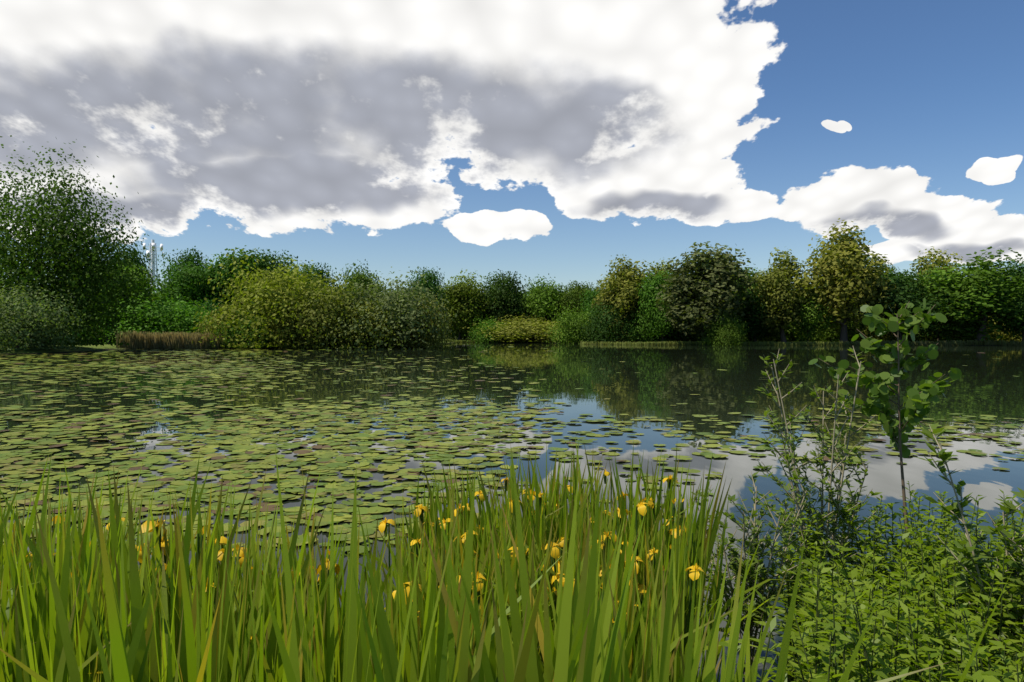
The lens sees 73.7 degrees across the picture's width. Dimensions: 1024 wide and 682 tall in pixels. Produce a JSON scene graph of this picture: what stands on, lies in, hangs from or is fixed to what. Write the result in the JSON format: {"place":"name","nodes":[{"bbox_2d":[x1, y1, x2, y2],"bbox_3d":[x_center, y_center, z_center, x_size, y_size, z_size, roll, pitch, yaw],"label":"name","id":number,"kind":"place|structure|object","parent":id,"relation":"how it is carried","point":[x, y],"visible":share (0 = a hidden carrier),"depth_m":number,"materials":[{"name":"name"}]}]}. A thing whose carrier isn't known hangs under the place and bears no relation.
{"place":"outdoors","nodes":[
{"label":"outdoors","id":0,"kind":"place"},
{"bbox_2d":[0,337,998,353],"bbox_3d":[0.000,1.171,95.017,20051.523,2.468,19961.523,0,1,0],"label":"ground","id":1,"kind":"structure","parent":0,"point":[99,347],"depth_m":76.00,"materials":[{"name":"brown soil"}]},
{"bbox_2d":[0,280,90,350],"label":"shrub","id":2,"kind":"object","parent":1,"relation":"on","point":[19,328],"visible":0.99,"depth_m":65.42,"materials":[{"name":"green plant"}]},
{"bbox_2d":[45,323,104,342],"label":"shrub","id":3,"kind":"object","parent":1,"relation":"on","point":[80,335],"visible":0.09,"depth_m":102.76,"materials":[{"name":"green plant"}]},
{"bbox_2d":[0,135,153,346],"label":"tree","id":4,"kind":"object","parent":1,"relation":"on","point":[63,266],"visible":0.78,"depth_m":72.57,"materials":[{"name":"green plant"}]},
{"bbox_2d":[81,329,114,342],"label":"shrub","id":5,"kind":"object","parent":1,"relation":"on","point":[104,341],"visible":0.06,"depth_m":104.37,"materials":[{"name":"green plant"}]},
{"bbox_2d":[59,253,173,343],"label":"tree","id":6,"kind":"object","parent":1,"relation":"on","point":[150,290],"visible":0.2,"depth_m":94.86,"materials":[{"name":"green plant"}]},
{"bbox_2d":[108,244,154,298],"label":"tree","id":7,"kind":"object","parent":1,"relation":"on","point":[137,260],"visible":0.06,"depth_m":124.87,"materials":[{"name":"green plant"}]},
{"bbox_2d":[143,240,163,292],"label":"telecom mast","id":8,"kind":"object","parent":1,"relation":"on","point":[151,253],"visible":0.44,"depth_m":299.05,"materials":[{"name":"silver metal"}]},
{"bbox_2d":[95,287,219,343],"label":"shrub","id":9,"kind":"object","parent":1,"relation":"on","point":[171,318],"visible":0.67,"depth_m":93.11,"materials":[{"name":"green plant"}]},
{"bbox_2d":[156,246,209,285],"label":"tree","id":10,"kind":"object","parent":1,"relation":"on","point":[186,259],"visible":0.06,"depth_m":129.10,"materials":[{"name":"green plant"}]},
{"bbox_2d":[151,255,234,311],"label":"tree","id":11,"kind":"object","parent":1,"relation":"on","point":[185,280],"visible":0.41,"depth_m":114.64,"materials":[{"name":"green plant"}]},
{"bbox_2d":[176,299,214,328],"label":"shrub","id":12,"kind":"object","parent":1,"relation":"on","point":[197,309],"visible":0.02,"depth_m":105.81,"materials":[{"name":"green plant"}]},
{"bbox_2d":[193,297,224,315],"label":"shrub","id":13,"kind":"object","parent":1,"relation":"on","point":[209,307],"visible":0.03,"depth_m":110.22,"materials":[{"name":"green plant"}]},
{"bbox_2d":[198,302,250,344],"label":"shrub","id":14,"kind":"object","parent":1,"relation":"on","point":[206,328],"visible":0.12,"depth_m":87.53,"materials":[{"name":"green plant"}]},
{"bbox_2d":[188,245,277,309],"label":"tree","id":15,"kind":"object","parent":1,"relation":"on","point":[226,261],"visible":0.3,"depth_m":116.33,"materials":[{"name":"green plant"}]},
{"bbox_2d":[207,304,284,347],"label":"shrub","id":16,"kind":"object","parent":1,"relation":"on","point":[229,331],"visible":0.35,"depth_m":85.59,"materials":[{"name":"green plant"}]},
{"bbox_2d":[190,248,346,347],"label":"shrub","id":17,"kind":"object","parent":1,"relation":"on","point":[267,295],"visible":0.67,"depth_m":84.49,"materials":[{"name":"green plant"}]},
{"bbox_2d":[249,247,304,286],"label":"tree","id":18,"kind":"object","parent":1,"relation":"on","point":[267,262],"visible":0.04,"depth_m":122.69,"materials":[{"name":"green plant"}]},
{"bbox_2d":[260,298,335,348],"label":"shrub","id":19,"kind":"object","parent":1,"relation":"on","point":[294,332],"visible":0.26,"depth_m":84.73,"materials":[{"name":"green plant"}]},
{"bbox_2d":[291,260,344,298],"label":"tree","id":20,"kind":"object","parent":1,"relation":"on","point":[319,272],"visible":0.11,"depth_m":118.78,"materials":[{"name":"green plant"}]},
{"bbox_2d":[270,274,398,348],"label":"shrub","id":21,"kind":"object","parent":1,"relation":"on","point":[332,301],"visible":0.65,"depth_m":84.00,"materials":[{"name":"green plant"}]},
{"bbox_2d":[337,259,387,302],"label":"tree","id":22,"kind":"object","parent":1,"relation":"on","point":[359,278],"visible":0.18,"depth_m":122.75,"materials":[{"name":"green plant"}]},
{"bbox_2d":[325,299,416,349],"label":"shrub","id":23,"kind":"object","parent":1,"relation":"on","point":[368,334],"visible":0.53,"depth_m":84.95,"materials":[{"name":"green plant"}]},
{"bbox_2d":[315,267,458,349],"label":"shrub","id":24,"kind":"object","parent":1,"relation":"on","point":[398,307],"visible":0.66,"depth_m":84.96,"materials":[{"name":"green plant"}]},
{"bbox_2d":[393,293,456,348],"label":"shrub","id":25,"kind":"object","parent":1,"relation":"on","point":[438,341],"visible":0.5,"depth_m":87.73,"materials":[{"name":"green plant"}]},
{"bbox_2d":[402,266,449,331],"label":"tree","id":26,"kind":"object","parent":1,"relation":"on","point":[430,276],"visible":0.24,"depth_m":130.94,"materials":[{"name":"green plant"}]},
{"bbox_2d":[441,319,472,339],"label":"shrub","id":27,"kind":"object","parent":1,"relation":"on","point":[452,336],"visible":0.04,"depth_m":164.29,"materials":[{"name":"green plant"}]},
{"bbox_2d":[436,269,496,339],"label":"tree","id":28,"kind":"object","parent":1,"relation":"on","point":[464,303],"visible":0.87,"depth_m":154.03,"materials":[{"name":"green plant"}]},
{"bbox_2d":[449,317,485,339],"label":"shrub","id":29,"kind":"object","parent":1,"relation":"on","point":[464,337],"depth_m":161.35,"materials":[{"name":"green plant"}]},
{"bbox_2d":[467,315,526,342],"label":"shrub","id":30,"kind":"object","parent":1,"relation":"on","point":[483,338],"visible":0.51,"depth_m":147.36,"materials":[{"name":"green plant"}]},
{"bbox_2d":[474,269,533,324],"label":"tree","id":31,"kind":"object","parent":1,"relation":"on","point":[504,290],"visible":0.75,"depth_m":156.59,"materials":[{"name":"green plant"}]},
{"bbox_2d":[471,313,569,341],"bbox_3d":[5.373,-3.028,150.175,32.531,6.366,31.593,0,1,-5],"label":"shrub","id":32,"kind":"object","parent":1,"relation":"on","point":[532,330],"visible":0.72,"depth_m":143.71,"materials":[{"name":"green plant"}]},
{"bbox_2d":[516,273,567,323],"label":"tree","id":33,"kind":"object","parent":1,"relation":"on","point":[543,300],"visible":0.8,"depth_m":156.71,"materials":[{"name":"green plant"}]},
{"bbox_2d":[115,330,1023,348],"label":"reed bed","id":34,"kind":"object","parent":1,"relation":"on","point":[149,340],"visible":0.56,"depth_m":86.11,"materials":[{"name":"green plant"}]},
{"bbox_2d":[557,280,597,318],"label":"tree","id":35,"kind":"object","parent":1,"relation":"on","point":[572,294],"visible":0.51,"depth_m":155.72,"materials":[{"name":"green plant"}]},
{"bbox_2d":[545,300,611,343],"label":"shrub","id":36,"kind":"object","parent":1,"relation":"on","point":[570,324],"visible":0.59,"depth_m":130.03,"materials":[{"name":"green plant"}]},
{"bbox_2d":[579,279,605,319],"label":"tree","id":37,"kind":"object","parent":1,"relation":"on","point":[590,299],"visible":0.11,"depth_m":134.25,"materials":[{"name":"green plant"}]},
{"bbox_2d":[577,295,642,343],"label":"shrub","id":38,"kind":"object","parent":1,"relation":"on","point":[598,325],"visible":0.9,"depth_m":124.41,"materials":[{"name":"green plant"}]},
{"bbox_2d":[587,314,645,341],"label":"shrub","id":39,"kind":"object","parent":1,"relation":"on","point":[621,331],"visible":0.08,"depth_m":125.51,"materials":[{"name":"green plant"}]},
{"bbox_2d":[591,254,652,333],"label":"tree","id":40,"kind":"object","parent":1,"relation":"on","point":[623,282],"visible":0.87,"depth_m":125.57,"materials":[{"name":"green plant"}]},
{"bbox_2d":[617,300,685,341],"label":"shrub","id":41,"kind":"object","parent":1,"relation":"on","point":[637,331],"visible":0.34,"depth_m":123.66,"materials":[{"name":"green plant"}]},
{"bbox_2d":[630,269,681,341],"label":"tree","id":42,"kind":"object","parent":1,"relation":"on","point":[651,292],"visible":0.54,"depth_m":120.11,"materials":[{"name":"green plant"}]},
{"bbox_2d":[642,258,692,307],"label":"tree","id":43,"kind":"object","parent":1,"relation":"on","point":[659,267],"visible":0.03,"depth_m":128.18,"materials":[{"name":"green plant"}]},
{"bbox_2d":[636,304,708,341],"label":"shrub","id":44,"kind":"object","parent":1,"relation":"on","point":[689,337],"visible":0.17,"depth_m":123.34,"materials":[{"name":"green plant"}]},
{"bbox_2d":[656,241,764,343],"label":"tree","id":45,"kind":"object","parent":1,"relation":"on","point":[708,283],"visible":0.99,"depth_m":110.78,"materials":[{"name":"green plant"}]},
{"bbox_2d":[696,305,749,345],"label":"shrub","id":46,"kind":"object","parent":1,"relation":"on","point":[725,334],"visible":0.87,"depth_m":108.57,"materials":[{"name":"green plant"}]},
{"bbox_2d":[724,266,767,341],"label":"tree","id":47,"kind":"object","parent":1,"relation":"on","point":[752,274],"visible":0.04,"depth_m":124.19,"materials":[{"name":"green plant"}]},
{"bbox_2d":[722,283,783,341],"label":"tree","id":48,"kind":"object","parent":1,"relation":"on","point":[751,319],"visible":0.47,"depth_m":116.08,"materials":[{"name":"green plant"}]},
{"bbox_2d":[747,323,802,341],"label":"shrub","id":49,"kind":"object","parent":1,"relation":"on","point":[790,337],"visible":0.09,"depth_m":127.27,"materials":[{"name":"green plant"}]},
{"bbox_2d":[746,247,823,342],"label":"tree","id":50,"kind":"object","parent":1,"relation":"on","point":[777,279],"visible":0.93,"depth_m":111.76,"materials":[{"name":"green plant"}]},
{"bbox_2d":[765,331,825,341],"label":"shrub","id":51,"kind":"object","parent":1,"relation":"on","point":[796,337],"visible":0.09,"depth_m":127.53,"materials":[{"name":"green plant"}]},
{"bbox_2d":[777,318,832,341],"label":"shrub","id":52,"kind":"object","parent":1,"relation":"on","point":[810,340],"visible":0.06,"depth_m":127.42,"materials":[{"name":"green plant"}]},
{"bbox_2d":[783,285,840,341],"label":"tree","id":53,"kind":"object","parent":1,"relation":"on","point":[811,325],"visible":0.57,"depth_m":111.45,"materials":[{"name":"green plant"}]},
{"bbox_2d":[784,314,876,341],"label":"shrub","id":54,"kind":"object","parent":1,"relation":"on","point":[833,334],"visible":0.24,"depth_m":121.83,"materials":[{"name":"green plant"}]},
{"bbox_2d":[790,218,898,342],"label":"tree","id":55,"kind":"object","parent":1,"relation":"on","point":[842,276],"visible":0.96,"depth_m":109.21,"materials":[{"name":"green plant"}]},
{"bbox_2d":[861,253,908,305],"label":"tree","id":56,"kind":"object","parent":1,"relation":"on","point":[894,272],"visible":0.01,"depth_m":126.14,"materials":[{"name":"green plant"}]},
{"bbox_2d":[848,312,925,341],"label":"shrub","id":57,"kind":"object","parent":1,"relation":"on","point":[877,338],"visible":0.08,"depth_m":122.51,"materials":[{"name":"green plant"}]},
{"bbox_2d":[847,267,956,339],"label":"tree","id":58,"kind":"object","parent":1,"relation":"on","point":[909,291],"visible":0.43,"depth_m":111.03,"materials":[{"name":"green plant"}]},
{"bbox_2d":[882,327,935,341],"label":"shrub","id":59,"kind":"object","parent":1,"relation":"on","point":[916,337],"visible":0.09,"depth_m":122.22,"materials":[{"name":"green plant"}]},
{"bbox_2d":[907,246,962,340],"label":"tree","id":60,"kind":"object","parent":1,"relation":"on","point":[941,258],"visible":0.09,"depth_m":122.50,"materials":[{"name":"green plant"}]},
{"bbox_2d":[918,259,959,341],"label":"tree","id":61,"kind":"object","parent":1,"relation":"on","point":[938,330],"visible":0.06,"depth_m":119.28,"materials":[{"name":"green plant"}]},
{"bbox_2d":[916,323,973,341],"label":"shrub","id":62,"kind":"object","parent":1,"relation":"on","point":[952,337],"visible":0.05,"depth_m":122.77,"materials":[{"name":"green plant"}]},
{"bbox_2d":[915,246,1023,341],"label":"tree","id":63,"kind":"object","parent":1,"relation":"on","point":[976,291],"visible":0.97,"depth_m":107.65,"materials":[{"name":"green plant"}]},
{"bbox_2d":[946,315,992,341],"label":"shrub","id":64,"kind":"object","parent":1,"relation":"on","point":[970,332],"visible":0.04,"depth_m":125.62,"materials":[{"name":"green plant"}]},
{"bbox_2d":[955,316,1021,341],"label":"shrub","id":65,"kind":"object","parent":1,"relation":"on","point":[1005,336],"visible":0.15,"depth_m":123.96,"materials":[{"name":"green plant"}]},
{"bbox_2d":[992,258,1023,340],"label":"tree","id":66,"kind":"object","parent":1,"relation":"on","point":[1018,329],"visible":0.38,"depth_m":109.29,"materials":[{"name":"green plant"}]},
{"bbox_2d":[0,342,1023,681],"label":"lake water","id":67,"kind":"structure","parent":0,"point":[656,382],"depth_m":16.92,"materials":[{"name":"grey liquid"}]},
{"bbox_2d":[0,438,1011,681],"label":"iris plant","id":68,"kind":"object","parent":67,"relation":"on","point":[97,616],"depth_m":1.58,"materials":[{"name":"green plant"}]},
{"bbox_2d":[0,346,1023,552],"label":"water lily pads","id":69,"kind":"object","parent":67,"relation":"on","point":[244,448],"visible":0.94,"depth_m":11.28,"materials":[{"name":"green plant"}]},
{"bbox_2d":[691,466,814,681],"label":"shrub","id":70,"kind":"object","parent":67,"relation":"on","point":[762,574],"visible":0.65,"depth_m":3.56,"materials":[{"name":"green plant"}]},
{"bbox_2d":[755,347,884,601],"bbox_3d":[1.766,0.958,4.047,0.669,1.862,0.614,0,1,0],"label":"twiggy sapling","id":71,"kind":"object","parent":67,"relation":"on","point":[832,515],"visible":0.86,"depth_m":3.99,"materials":[{"name":"green plant"}]},
{"bbox_2d":[719,481,1023,681],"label":"herb plants","id":72,"kind":"object","parent":67,"relation":"on","point":[920,619],"visible":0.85,"depth_m":2.82,"materials":[{"name":"green plant"}]},
{"bbox_2d":[808,298,961,546],"bbox_3d":[2.535,0.800,4.534,0.799,2.168,0.921,0,1,-31],"label":"sapling","id":73,"kind":"object","parent":67,"relation":"on","point":[913,412],"visible":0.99,"depth_m":4.48,"materials":[{"name":"green plant"}]},
{"bbox_2d":[916,422,1023,670],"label":"shrub","id":74,"kind":"object","parent":67,"relation":"on","point":[972,564],"visible":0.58,"depth_m":3.08,"materials":[{"name":"green plant"}]},
{"bbox_2d":[0,0,1023,292],"label":"sky","id":75,"kind":"structure","parent":0,"point":[561,139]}
]}

